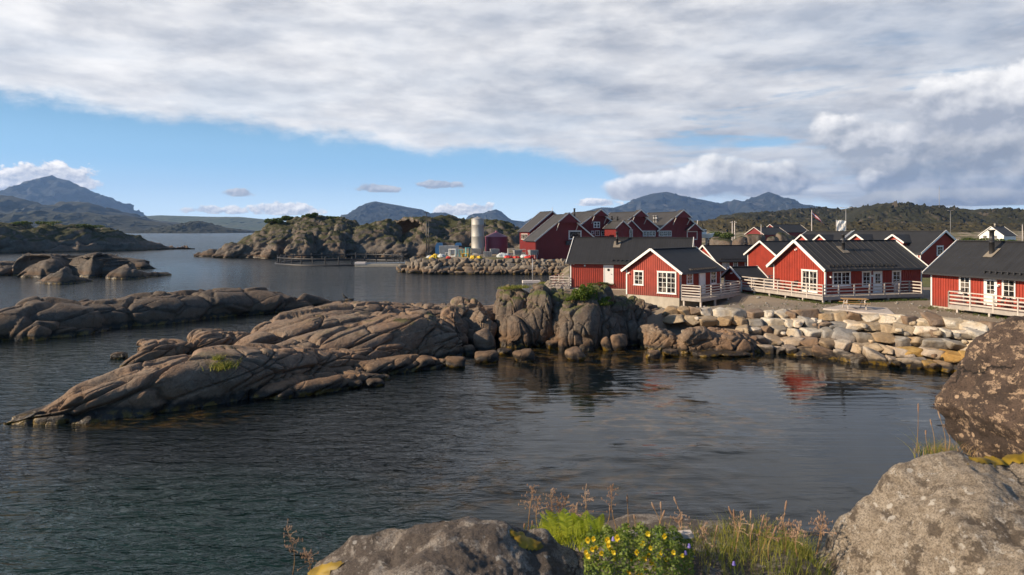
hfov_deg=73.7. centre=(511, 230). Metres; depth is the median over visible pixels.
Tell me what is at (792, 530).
grass stalk
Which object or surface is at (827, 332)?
embankment stone
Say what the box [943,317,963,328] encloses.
embankment stone
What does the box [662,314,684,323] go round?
embankment stone
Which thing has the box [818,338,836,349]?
embankment stone
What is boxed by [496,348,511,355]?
boulder
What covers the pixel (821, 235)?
cabin
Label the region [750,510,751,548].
grass stalk
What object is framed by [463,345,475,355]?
boulder
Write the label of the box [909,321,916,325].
filler stone
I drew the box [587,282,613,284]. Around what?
bush
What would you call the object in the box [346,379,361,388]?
boulder
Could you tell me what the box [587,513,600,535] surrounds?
fern frond
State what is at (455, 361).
boulder
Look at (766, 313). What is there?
embankment stone
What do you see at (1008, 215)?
heath hill
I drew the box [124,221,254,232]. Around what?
wooded hill
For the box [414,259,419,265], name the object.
mole stone
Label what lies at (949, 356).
embankment stone
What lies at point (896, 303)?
loose gravel
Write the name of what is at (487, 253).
fish bin
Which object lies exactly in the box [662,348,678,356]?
boulder
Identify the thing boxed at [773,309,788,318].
embankment stone
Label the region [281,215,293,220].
shrub
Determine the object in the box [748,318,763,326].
embankment stone
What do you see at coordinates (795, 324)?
embankment stone
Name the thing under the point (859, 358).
embankment stone
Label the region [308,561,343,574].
moss patch
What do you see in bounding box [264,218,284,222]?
shrub
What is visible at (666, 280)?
window
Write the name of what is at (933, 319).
embankment stone
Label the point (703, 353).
boulder
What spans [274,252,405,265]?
floating dock
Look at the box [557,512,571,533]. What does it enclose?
fern frond
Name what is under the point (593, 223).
barn
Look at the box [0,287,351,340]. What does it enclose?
skerry
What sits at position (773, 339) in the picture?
embankment stone
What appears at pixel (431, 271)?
mole stone
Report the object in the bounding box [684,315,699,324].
embankment stone
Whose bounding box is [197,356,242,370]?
grass tuft
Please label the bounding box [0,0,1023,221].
sky
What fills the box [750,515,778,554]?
grass stalk
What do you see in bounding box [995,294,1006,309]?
deck chair
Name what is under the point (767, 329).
embankment stone
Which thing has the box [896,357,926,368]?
embankment stone
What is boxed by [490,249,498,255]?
fish bin
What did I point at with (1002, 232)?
house
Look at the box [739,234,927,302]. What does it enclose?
cabin
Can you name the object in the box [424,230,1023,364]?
ground
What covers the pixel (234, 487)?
sea
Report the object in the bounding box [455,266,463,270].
mole stone
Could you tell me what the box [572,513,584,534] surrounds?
fern frond
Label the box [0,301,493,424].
rock ridge
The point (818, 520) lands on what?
grass stalk
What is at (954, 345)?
embankment stone
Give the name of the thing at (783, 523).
grass stalk
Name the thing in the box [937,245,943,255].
window
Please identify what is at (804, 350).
embankment stone
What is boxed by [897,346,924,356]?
embankment stone
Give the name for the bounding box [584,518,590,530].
fern frond
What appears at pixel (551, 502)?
grass stalk
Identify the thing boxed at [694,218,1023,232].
heath hill
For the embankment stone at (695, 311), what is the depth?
48.86 m
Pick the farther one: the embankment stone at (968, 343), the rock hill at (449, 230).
the rock hill at (449, 230)
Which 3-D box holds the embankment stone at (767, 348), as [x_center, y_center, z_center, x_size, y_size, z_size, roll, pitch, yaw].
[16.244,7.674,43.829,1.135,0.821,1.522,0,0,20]
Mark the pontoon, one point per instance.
(530, 281)
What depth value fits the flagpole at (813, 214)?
149.99 m
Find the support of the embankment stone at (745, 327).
on the ground at (656, 317)
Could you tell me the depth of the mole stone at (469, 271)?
120.96 m
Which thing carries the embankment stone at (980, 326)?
on the ground at (656, 317)
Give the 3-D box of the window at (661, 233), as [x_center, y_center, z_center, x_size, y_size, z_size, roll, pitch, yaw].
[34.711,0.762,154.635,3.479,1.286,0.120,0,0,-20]
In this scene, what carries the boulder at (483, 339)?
in the sea
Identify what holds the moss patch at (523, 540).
on the boulder at (468, 545)
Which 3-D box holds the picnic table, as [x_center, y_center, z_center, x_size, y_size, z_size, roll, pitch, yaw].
[24.894,5.352,49.633,1.700,0.770,1.680,0,0,12]
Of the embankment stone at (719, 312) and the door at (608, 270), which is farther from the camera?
the door at (608, 270)
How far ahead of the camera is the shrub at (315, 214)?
205.03 m
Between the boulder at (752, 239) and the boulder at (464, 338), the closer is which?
the boulder at (464, 338)
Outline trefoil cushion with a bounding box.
[583,521,694,574]
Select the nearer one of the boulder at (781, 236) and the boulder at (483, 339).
the boulder at (483, 339)
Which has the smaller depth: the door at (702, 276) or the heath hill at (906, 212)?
the door at (702, 276)
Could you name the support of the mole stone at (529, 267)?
on the mole stone
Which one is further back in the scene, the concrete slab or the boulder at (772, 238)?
the boulder at (772, 238)
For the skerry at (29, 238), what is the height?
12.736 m
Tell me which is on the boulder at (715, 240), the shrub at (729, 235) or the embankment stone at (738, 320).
the shrub at (729, 235)
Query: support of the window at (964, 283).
in the cabin at (985, 274)
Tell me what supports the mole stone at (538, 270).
in the sea
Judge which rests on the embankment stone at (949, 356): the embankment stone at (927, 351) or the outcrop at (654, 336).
the embankment stone at (927, 351)
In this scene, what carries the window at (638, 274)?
in the cabin at (676, 276)
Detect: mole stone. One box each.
[408,269,421,272]
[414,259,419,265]
[420,262,427,267]
[421,268,428,273]
[427,269,435,273]
[432,263,441,270]
[438,258,448,262]
[442,266,451,269]
[454,271,465,273]
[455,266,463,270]
[456,258,467,266]
[465,268,478,273]
[492,270,500,273]
[505,258,514,262]
[506,263,515,266]
[512,269,524,273]
[514,258,520,263]
[520,265,535,270]
[535,266,542,274]
[552,269,560,274]
[556,265,566,269]
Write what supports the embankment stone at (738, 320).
on the ground at (656, 317)
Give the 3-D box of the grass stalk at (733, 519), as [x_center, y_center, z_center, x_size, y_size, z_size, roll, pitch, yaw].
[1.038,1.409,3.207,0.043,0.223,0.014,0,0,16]
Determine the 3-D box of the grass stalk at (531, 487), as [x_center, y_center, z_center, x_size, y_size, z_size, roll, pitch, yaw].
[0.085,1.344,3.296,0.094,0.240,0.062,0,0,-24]
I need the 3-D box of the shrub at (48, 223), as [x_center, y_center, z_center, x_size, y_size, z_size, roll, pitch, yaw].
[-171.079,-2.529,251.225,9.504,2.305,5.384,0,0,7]
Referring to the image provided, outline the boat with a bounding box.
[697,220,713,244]
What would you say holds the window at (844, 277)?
in the cabin at (829, 271)
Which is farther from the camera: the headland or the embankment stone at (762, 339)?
the embankment stone at (762, 339)
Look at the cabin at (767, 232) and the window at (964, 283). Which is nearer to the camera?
the window at (964, 283)
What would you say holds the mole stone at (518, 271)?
in the sea
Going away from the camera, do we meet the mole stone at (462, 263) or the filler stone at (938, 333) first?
the filler stone at (938, 333)
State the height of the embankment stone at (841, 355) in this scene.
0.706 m
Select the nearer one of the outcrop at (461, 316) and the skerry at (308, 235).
the outcrop at (461, 316)
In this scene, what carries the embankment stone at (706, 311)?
on the ground at (656, 317)
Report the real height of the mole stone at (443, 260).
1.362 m
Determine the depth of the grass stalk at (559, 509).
3.29 m
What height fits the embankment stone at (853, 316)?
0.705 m
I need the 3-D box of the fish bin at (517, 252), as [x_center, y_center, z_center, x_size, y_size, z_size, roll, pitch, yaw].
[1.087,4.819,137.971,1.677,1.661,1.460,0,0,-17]
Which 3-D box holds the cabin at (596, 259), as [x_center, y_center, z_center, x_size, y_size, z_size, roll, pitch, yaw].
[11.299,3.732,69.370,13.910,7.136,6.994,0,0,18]
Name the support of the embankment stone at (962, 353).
on the embankment stone at (949, 356)
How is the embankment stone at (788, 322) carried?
on the ground at (656, 317)
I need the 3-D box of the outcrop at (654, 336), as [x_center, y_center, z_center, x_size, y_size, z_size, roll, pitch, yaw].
[9.969,7.589,45.435,3.107,2.727,3.212,0,0,0]
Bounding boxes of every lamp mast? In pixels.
[424,212,428,256]
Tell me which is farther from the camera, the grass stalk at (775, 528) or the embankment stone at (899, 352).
the embankment stone at (899, 352)
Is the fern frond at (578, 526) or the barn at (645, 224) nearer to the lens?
the fern frond at (578, 526)
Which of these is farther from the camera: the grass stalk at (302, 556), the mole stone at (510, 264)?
the mole stone at (510, 264)
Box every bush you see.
[565,296,579,301]
[571,284,597,300]
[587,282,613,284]
[598,296,613,305]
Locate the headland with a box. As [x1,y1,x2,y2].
[574,514,827,574]
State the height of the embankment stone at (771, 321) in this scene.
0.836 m
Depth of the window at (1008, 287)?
45.83 m
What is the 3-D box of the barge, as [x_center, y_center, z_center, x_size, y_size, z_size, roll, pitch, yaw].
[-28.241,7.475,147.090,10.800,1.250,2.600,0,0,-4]
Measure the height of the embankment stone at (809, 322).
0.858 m
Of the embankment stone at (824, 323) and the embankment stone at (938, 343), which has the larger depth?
the embankment stone at (824, 323)
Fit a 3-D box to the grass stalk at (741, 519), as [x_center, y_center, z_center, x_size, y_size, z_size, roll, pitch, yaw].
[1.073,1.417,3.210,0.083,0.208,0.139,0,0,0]
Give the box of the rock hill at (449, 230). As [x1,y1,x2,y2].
[393,215,519,257]
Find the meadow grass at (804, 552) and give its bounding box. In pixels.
[603,510,839,574]
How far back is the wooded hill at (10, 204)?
3196.10 m
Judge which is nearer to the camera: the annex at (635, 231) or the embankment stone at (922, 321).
the embankment stone at (922, 321)
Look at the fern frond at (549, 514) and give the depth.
3.16 m
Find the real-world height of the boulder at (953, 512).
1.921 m
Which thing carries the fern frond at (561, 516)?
on the boulder at (468, 545)
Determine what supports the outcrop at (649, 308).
on the ground at (656, 317)
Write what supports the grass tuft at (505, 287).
on the outcrop at (539, 315)
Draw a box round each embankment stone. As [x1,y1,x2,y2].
[661,305,679,315]
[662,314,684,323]
[677,306,690,315]
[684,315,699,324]
[688,306,701,314]
[698,316,717,326]
[700,307,711,315]
[712,307,730,317]
[716,316,733,325]
[726,307,746,317]
[731,315,748,325]
[735,324,748,333]
[746,308,763,318]
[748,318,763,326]
[749,326,761,334]
[750,334,768,343]
[757,344,773,353]
[760,317,784,325]
[761,326,772,333]
[763,332,782,345]
[764,310,773,317]
[770,325,786,336]
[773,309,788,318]
[774,346,785,353]
[780,336,804,345]
[781,318,793,327]
[782,344,797,354]
[785,310,795,317]
[786,328,802,336]
[790,309,819,318]
[791,318,804,327]
[794,346,811,355]
[797,316,818,327]
[799,327,821,337]
[800,335,818,346]
[812,345,837,359]
[818,312,834,320]
[818,320,831,328]
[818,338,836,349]
[819,327,833,337]
[829,321,846,328]
[831,310,849,320]
[831,327,856,341]
[833,348,854,361]
[834,339,851,351]
[843,320,868,330]
[846,311,862,320]
[849,353,868,363]
[850,342,863,354]
[852,332,874,342]
[861,313,879,321]
[861,322,881,330]
[862,342,883,351]
[862,346,887,365]
[871,332,894,343]
[878,314,895,323]
[878,343,893,354]
[879,323,892,333]
[885,355,898,366]
[886,314,905,323]
[886,345,915,357]
[890,336,911,346]
[892,322,915,335]
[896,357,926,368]
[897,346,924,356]
[901,314,918,325]
[909,337,924,346]
[913,326,938,337]
[916,318,931,326]
[918,347,944,359]
[920,310,944,326]
[920,338,949,349]
[921,358,940,371]
[930,329,941,337]
[933,359,953,373]
[937,327,951,337]
[939,349,961,362]
[942,339,966,349]
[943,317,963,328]
[951,329,976,339]
[958,350,964,358]
[959,320,988,331]
[960,340,972,350]
[962,327,984,339]
[978,320,997,329]
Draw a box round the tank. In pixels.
[485,231,507,253]
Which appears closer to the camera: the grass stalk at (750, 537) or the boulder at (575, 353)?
the grass stalk at (750, 537)
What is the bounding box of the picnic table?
[839,298,869,309]
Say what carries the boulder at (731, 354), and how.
in the sea
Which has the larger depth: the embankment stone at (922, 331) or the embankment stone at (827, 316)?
the embankment stone at (827, 316)
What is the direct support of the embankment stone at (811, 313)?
on the ground at (656, 317)
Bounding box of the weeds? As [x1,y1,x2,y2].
[658,291,1006,326]
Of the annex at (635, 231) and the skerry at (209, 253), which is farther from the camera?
the skerry at (209, 253)
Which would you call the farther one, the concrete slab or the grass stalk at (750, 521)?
the concrete slab
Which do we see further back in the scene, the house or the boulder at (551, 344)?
the house
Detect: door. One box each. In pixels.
[603,265,613,283]
[699,273,705,292]
[873,271,881,292]
[984,279,996,305]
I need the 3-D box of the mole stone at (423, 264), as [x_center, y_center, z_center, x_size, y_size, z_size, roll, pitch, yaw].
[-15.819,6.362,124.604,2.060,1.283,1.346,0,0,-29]
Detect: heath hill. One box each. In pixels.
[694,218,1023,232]
[715,206,842,222]
[833,200,1005,223]
[962,207,1023,223]
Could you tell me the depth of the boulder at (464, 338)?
44.97 m
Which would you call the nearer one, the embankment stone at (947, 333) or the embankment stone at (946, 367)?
the embankment stone at (946, 367)
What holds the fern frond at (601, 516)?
on the grass tuft at (578, 539)
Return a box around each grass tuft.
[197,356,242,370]
[210,355,225,360]
[497,285,516,289]
[508,285,531,288]
[524,520,583,546]
[552,527,618,553]
[895,431,973,458]
[912,438,982,457]
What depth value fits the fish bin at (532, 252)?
135.45 m
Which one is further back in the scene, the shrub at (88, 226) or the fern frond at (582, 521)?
the shrub at (88, 226)
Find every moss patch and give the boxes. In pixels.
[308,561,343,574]
[509,529,543,550]
[967,452,1023,467]
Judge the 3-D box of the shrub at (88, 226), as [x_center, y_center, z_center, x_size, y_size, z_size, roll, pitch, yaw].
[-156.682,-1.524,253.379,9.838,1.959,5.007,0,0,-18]
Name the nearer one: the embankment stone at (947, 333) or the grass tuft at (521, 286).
the embankment stone at (947, 333)
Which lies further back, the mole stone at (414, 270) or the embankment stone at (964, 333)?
the mole stone at (414, 270)
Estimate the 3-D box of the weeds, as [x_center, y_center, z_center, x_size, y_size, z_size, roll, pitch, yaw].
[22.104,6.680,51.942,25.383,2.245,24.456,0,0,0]
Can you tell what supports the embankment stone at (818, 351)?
in the sea
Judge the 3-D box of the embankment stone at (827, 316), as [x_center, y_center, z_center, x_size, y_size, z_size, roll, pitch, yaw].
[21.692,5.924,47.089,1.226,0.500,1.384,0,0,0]
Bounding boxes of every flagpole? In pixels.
[811,210,821,230]
[836,220,840,230]
[841,220,845,230]
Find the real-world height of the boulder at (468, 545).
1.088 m
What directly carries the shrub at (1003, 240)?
on the ground at (656, 317)
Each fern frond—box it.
[539,512,555,535]
[545,510,559,531]
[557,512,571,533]
[558,508,572,537]
[569,513,576,534]
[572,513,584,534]
[573,521,580,535]
[579,510,590,532]
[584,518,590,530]
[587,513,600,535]
[597,513,604,526]
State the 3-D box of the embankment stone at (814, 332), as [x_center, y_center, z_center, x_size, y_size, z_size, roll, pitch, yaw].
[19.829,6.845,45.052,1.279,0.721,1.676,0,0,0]
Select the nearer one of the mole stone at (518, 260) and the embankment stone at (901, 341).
the embankment stone at (901, 341)
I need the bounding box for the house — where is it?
[978,223,1016,239]
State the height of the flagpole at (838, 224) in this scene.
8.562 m
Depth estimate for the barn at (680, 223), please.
156.30 m
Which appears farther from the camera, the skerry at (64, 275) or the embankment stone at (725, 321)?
the skerry at (64, 275)
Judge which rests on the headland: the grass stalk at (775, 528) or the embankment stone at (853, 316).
the grass stalk at (775, 528)
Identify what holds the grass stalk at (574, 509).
on the grass tuft at (578, 539)
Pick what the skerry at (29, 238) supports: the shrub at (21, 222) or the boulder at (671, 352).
the shrub at (21, 222)
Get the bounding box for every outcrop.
[436,296,496,344]
[493,283,647,349]
[636,323,677,350]
[643,302,660,323]
[676,326,761,354]
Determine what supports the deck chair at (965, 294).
on the cabin at (985, 274)
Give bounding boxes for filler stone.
[892,361,901,365]
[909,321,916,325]
[929,363,938,368]
[933,330,942,335]
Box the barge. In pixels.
[355,262,405,266]
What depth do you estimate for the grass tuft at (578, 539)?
3.15 m
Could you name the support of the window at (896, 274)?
in the cabin at (829, 271)
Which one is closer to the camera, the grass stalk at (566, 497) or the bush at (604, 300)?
the grass stalk at (566, 497)
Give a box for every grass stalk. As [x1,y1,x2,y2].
[283,519,302,574]
[297,547,318,571]
[518,484,537,529]
[529,495,547,526]
[534,487,556,514]
[548,495,567,512]
[551,494,570,508]
[565,502,583,518]
[570,484,602,515]
[601,483,617,528]
[665,507,690,529]
[693,522,712,554]
[728,506,737,537]
[729,511,752,552]
[731,509,734,546]
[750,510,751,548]
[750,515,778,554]
[750,523,753,554]
[758,515,764,553]
[768,526,776,559]
[776,513,794,553]
[777,519,803,554]
[779,521,805,556]
[782,500,786,549]
[806,515,832,553]
[808,511,836,551]
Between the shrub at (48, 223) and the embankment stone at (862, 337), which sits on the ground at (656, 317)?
the embankment stone at (862, 337)
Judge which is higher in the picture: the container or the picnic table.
the container
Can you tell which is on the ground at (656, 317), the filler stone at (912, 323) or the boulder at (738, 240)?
the boulder at (738, 240)
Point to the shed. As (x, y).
(733, 273)
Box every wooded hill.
[0,195,253,230]
[0,210,173,231]
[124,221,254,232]
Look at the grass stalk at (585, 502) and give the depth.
3.31 m
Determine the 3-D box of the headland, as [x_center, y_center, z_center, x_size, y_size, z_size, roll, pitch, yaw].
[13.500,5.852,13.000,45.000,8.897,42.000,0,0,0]
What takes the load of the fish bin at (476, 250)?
on the ground at (656, 317)
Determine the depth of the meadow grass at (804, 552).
3.11 m
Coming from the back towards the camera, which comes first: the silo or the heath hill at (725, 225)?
the heath hill at (725, 225)
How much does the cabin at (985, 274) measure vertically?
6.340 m
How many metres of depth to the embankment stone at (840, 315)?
46.33 m
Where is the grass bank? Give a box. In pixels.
[922,278,929,286]
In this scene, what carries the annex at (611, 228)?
on the ground at (656, 317)
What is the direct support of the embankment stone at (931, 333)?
on the ground at (656, 317)
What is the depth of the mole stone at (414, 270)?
123.74 m
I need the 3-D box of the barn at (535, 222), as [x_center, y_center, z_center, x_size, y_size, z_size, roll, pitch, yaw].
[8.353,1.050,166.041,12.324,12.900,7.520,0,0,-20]
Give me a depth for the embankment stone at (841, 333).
43.53 m
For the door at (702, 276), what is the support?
in the cabin at (676, 276)
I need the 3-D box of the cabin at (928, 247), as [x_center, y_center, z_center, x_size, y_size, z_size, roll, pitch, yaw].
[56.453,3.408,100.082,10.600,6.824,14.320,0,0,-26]
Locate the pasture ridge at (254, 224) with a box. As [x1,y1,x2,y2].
[141,215,271,230]
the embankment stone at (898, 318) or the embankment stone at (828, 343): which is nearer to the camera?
the embankment stone at (828, 343)
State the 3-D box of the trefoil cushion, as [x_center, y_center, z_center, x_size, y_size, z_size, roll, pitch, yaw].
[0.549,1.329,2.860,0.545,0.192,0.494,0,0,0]
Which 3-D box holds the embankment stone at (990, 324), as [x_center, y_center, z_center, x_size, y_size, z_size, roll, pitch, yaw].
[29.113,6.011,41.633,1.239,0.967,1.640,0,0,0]
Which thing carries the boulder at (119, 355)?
in the sea
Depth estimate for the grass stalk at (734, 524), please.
3.25 m
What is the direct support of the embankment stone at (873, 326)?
on the ground at (656, 317)
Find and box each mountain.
[0,175,145,215]
[340,201,434,224]
[431,212,450,216]
[466,209,531,227]
[588,207,624,213]
[614,192,734,220]
[723,192,817,212]
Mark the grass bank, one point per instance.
(926, 282)
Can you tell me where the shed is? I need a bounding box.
[721,266,768,291]
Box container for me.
[435,243,461,254]
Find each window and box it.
[568,230,581,238]
[595,230,599,235]
[629,229,632,236]
[633,270,643,285]
[643,231,655,235]
[657,271,676,294]
[659,231,671,235]
[686,274,692,284]
[710,272,716,283]
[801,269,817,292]
[832,271,850,286]
[862,271,870,286]
[892,270,901,284]
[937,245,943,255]
[959,277,970,293]
[1001,280,1016,298]
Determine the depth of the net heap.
132.66 m
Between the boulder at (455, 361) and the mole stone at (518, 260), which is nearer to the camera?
the boulder at (455, 361)
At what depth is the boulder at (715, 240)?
206.47 m
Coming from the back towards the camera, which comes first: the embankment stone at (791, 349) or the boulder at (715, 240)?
the boulder at (715, 240)
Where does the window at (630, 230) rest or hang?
in the annex at (635, 231)
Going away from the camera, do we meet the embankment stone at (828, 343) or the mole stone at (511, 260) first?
the embankment stone at (828, 343)
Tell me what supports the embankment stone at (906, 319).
on the ground at (656, 317)
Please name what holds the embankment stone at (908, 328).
on the ground at (656, 317)
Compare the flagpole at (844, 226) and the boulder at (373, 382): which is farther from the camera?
the flagpole at (844, 226)
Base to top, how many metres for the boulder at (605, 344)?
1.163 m
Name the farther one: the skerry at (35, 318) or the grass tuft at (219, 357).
the skerry at (35, 318)
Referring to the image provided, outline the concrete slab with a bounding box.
[823,305,893,313]
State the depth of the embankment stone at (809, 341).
43.40 m
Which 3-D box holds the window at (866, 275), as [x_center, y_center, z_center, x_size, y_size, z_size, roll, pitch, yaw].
[29.701,4.076,57.179,1.016,1.320,0.120,0,0,-17]
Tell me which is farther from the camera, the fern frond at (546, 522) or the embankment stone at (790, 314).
the embankment stone at (790, 314)
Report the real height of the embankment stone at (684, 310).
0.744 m
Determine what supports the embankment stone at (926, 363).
in the sea
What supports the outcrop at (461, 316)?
on the ground at (656, 317)
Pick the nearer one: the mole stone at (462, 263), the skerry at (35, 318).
the skerry at (35, 318)
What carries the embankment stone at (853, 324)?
on the ground at (656, 317)
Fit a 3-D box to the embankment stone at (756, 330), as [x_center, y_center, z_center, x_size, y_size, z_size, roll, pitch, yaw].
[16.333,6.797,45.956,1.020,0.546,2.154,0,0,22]
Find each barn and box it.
[517,208,555,251]
[523,212,593,259]
[571,208,611,236]
[607,209,659,236]
[647,210,704,247]
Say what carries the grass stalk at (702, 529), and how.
on the headland
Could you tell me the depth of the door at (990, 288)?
47.19 m
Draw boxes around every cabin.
[549,232,694,289]
[621,247,740,308]
[699,239,752,273]
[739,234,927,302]
[743,241,790,277]
[744,227,787,240]
[767,224,807,236]
[795,231,851,239]
[845,230,956,277]
[922,230,1023,316]
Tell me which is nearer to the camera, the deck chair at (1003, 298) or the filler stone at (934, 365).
the filler stone at (934, 365)
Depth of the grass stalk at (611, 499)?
3.29 m
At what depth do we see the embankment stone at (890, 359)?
38.98 m
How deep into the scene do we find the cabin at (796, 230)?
273.01 m
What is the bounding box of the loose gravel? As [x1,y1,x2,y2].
[661,294,1003,320]
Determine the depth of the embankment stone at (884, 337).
42.13 m
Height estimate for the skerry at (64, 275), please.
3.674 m
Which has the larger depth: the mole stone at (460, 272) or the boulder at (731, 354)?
the mole stone at (460, 272)
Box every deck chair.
[963,291,973,305]
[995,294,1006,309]
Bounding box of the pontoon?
[522,258,539,282]
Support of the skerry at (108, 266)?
in the sea
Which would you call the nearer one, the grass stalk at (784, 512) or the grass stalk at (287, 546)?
the grass stalk at (287, 546)
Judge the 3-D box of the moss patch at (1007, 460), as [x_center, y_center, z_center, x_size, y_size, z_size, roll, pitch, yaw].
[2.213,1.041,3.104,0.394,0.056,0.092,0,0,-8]
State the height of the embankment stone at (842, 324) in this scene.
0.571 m
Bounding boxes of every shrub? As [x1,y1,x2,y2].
[11,221,32,224]
[35,220,62,225]
[75,223,104,227]
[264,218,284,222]
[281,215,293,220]
[301,212,317,216]
[707,231,734,238]
[961,237,988,239]
[994,239,1016,240]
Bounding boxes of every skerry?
[0,222,194,252]
[0,252,171,278]
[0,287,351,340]
[36,267,92,283]
[194,248,221,256]
[213,215,409,258]
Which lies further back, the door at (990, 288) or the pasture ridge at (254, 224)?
the pasture ridge at (254, 224)
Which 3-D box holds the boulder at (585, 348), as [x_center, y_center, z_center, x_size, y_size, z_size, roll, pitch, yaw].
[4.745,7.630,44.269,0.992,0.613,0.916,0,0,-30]
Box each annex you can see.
[603,221,631,236]
[622,220,642,236]
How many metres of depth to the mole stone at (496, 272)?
120.50 m
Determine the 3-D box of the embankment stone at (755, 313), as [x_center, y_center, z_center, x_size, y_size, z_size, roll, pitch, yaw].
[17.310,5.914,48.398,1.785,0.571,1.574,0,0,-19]
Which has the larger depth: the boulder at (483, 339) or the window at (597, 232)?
the window at (597, 232)
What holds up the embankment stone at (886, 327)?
on the ground at (656, 317)
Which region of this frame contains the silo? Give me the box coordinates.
[471,216,483,253]
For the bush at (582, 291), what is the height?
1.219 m
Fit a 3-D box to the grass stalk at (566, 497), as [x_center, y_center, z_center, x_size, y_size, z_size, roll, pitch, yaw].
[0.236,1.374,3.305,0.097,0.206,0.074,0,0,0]
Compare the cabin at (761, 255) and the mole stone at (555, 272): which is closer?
the cabin at (761, 255)
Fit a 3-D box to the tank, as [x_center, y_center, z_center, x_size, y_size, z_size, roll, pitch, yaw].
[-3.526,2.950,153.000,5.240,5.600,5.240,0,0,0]
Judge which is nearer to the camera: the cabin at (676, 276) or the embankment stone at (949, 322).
the embankment stone at (949, 322)
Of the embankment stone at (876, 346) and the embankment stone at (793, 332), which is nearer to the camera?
the embankment stone at (876, 346)
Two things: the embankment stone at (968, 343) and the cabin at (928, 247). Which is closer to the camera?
the embankment stone at (968, 343)
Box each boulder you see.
[110,352,127,358]
[313,516,601,574]
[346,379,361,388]
[364,378,384,386]
[445,356,465,367]
[460,334,467,346]
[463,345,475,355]
[473,328,495,350]
[475,350,498,362]
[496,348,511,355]
[512,348,534,361]
[546,339,557,349]
[565,346,585,360]
[579,344,593,351]
[601,337,612,350]
[609,333,627,350]
[646,350,660,359]
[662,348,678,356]
[691,349,721,357]
[709,236,731,244]
[719,350,750,357]
[732,236,747,244]
[744,234,765,244]
[766,236,778,240]
[776,232,796,240]
[809,450,1023,574]
[934,316,1023,458]
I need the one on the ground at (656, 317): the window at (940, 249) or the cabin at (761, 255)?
the cabin at (761, 255)
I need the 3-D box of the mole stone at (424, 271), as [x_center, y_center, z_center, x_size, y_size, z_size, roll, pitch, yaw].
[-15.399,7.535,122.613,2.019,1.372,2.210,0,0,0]
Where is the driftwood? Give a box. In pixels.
[622,530,693,539]
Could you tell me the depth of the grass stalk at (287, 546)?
3.10 m
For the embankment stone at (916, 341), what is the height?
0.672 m
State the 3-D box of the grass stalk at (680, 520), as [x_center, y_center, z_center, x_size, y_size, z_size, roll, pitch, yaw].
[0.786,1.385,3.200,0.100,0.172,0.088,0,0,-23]
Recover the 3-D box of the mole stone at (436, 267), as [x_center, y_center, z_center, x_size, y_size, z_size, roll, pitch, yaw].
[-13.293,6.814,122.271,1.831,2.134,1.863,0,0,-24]
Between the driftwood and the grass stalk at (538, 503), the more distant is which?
the grass stalk at (538, 503)
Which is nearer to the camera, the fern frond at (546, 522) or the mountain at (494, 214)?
the fern frond at (546, 522)
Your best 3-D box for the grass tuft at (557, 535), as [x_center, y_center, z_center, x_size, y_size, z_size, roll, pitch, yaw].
[0.185,1.411,3.192,0.320,0.078,0.268,0,0,32]
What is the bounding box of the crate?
[448,249,456,255]
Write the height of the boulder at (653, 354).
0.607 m
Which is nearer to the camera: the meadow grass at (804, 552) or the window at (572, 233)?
the meadow grass at (804, 552)
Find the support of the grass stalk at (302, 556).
on the boulder at (468, 545)
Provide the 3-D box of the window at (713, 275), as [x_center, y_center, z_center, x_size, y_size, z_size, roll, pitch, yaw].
[18.341,4.271,62.158,0.120,1.256,1.222,0,0,44]
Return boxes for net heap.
[496,252,509,256]
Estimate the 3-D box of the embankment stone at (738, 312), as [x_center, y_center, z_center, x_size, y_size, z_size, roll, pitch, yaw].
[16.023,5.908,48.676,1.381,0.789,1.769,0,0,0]
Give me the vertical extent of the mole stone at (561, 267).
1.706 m
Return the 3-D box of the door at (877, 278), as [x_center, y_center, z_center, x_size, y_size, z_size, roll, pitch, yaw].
[30.832,4.364,57.540,0.921,1.845,0.110,0,0,-17]
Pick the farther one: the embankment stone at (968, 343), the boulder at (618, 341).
the boulder at (618, 341)
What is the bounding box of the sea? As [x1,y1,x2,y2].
[0,233,964,574]
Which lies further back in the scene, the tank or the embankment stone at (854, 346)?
the tank
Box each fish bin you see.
[472,248,480,255]
[483,251,491,256]
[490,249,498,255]
[513,250,521,255]
[528,250,537,255]
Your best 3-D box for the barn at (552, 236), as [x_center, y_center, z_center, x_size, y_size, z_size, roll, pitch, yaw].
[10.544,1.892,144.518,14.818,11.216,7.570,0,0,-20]
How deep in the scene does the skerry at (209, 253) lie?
199.98 m
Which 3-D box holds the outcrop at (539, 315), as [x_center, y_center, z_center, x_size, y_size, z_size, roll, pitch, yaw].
[4.292,6.815,47.438,10.832,6.157,7.019,0,0,-13]
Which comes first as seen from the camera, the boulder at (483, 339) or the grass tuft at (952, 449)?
the grass tuft at (952, 449)

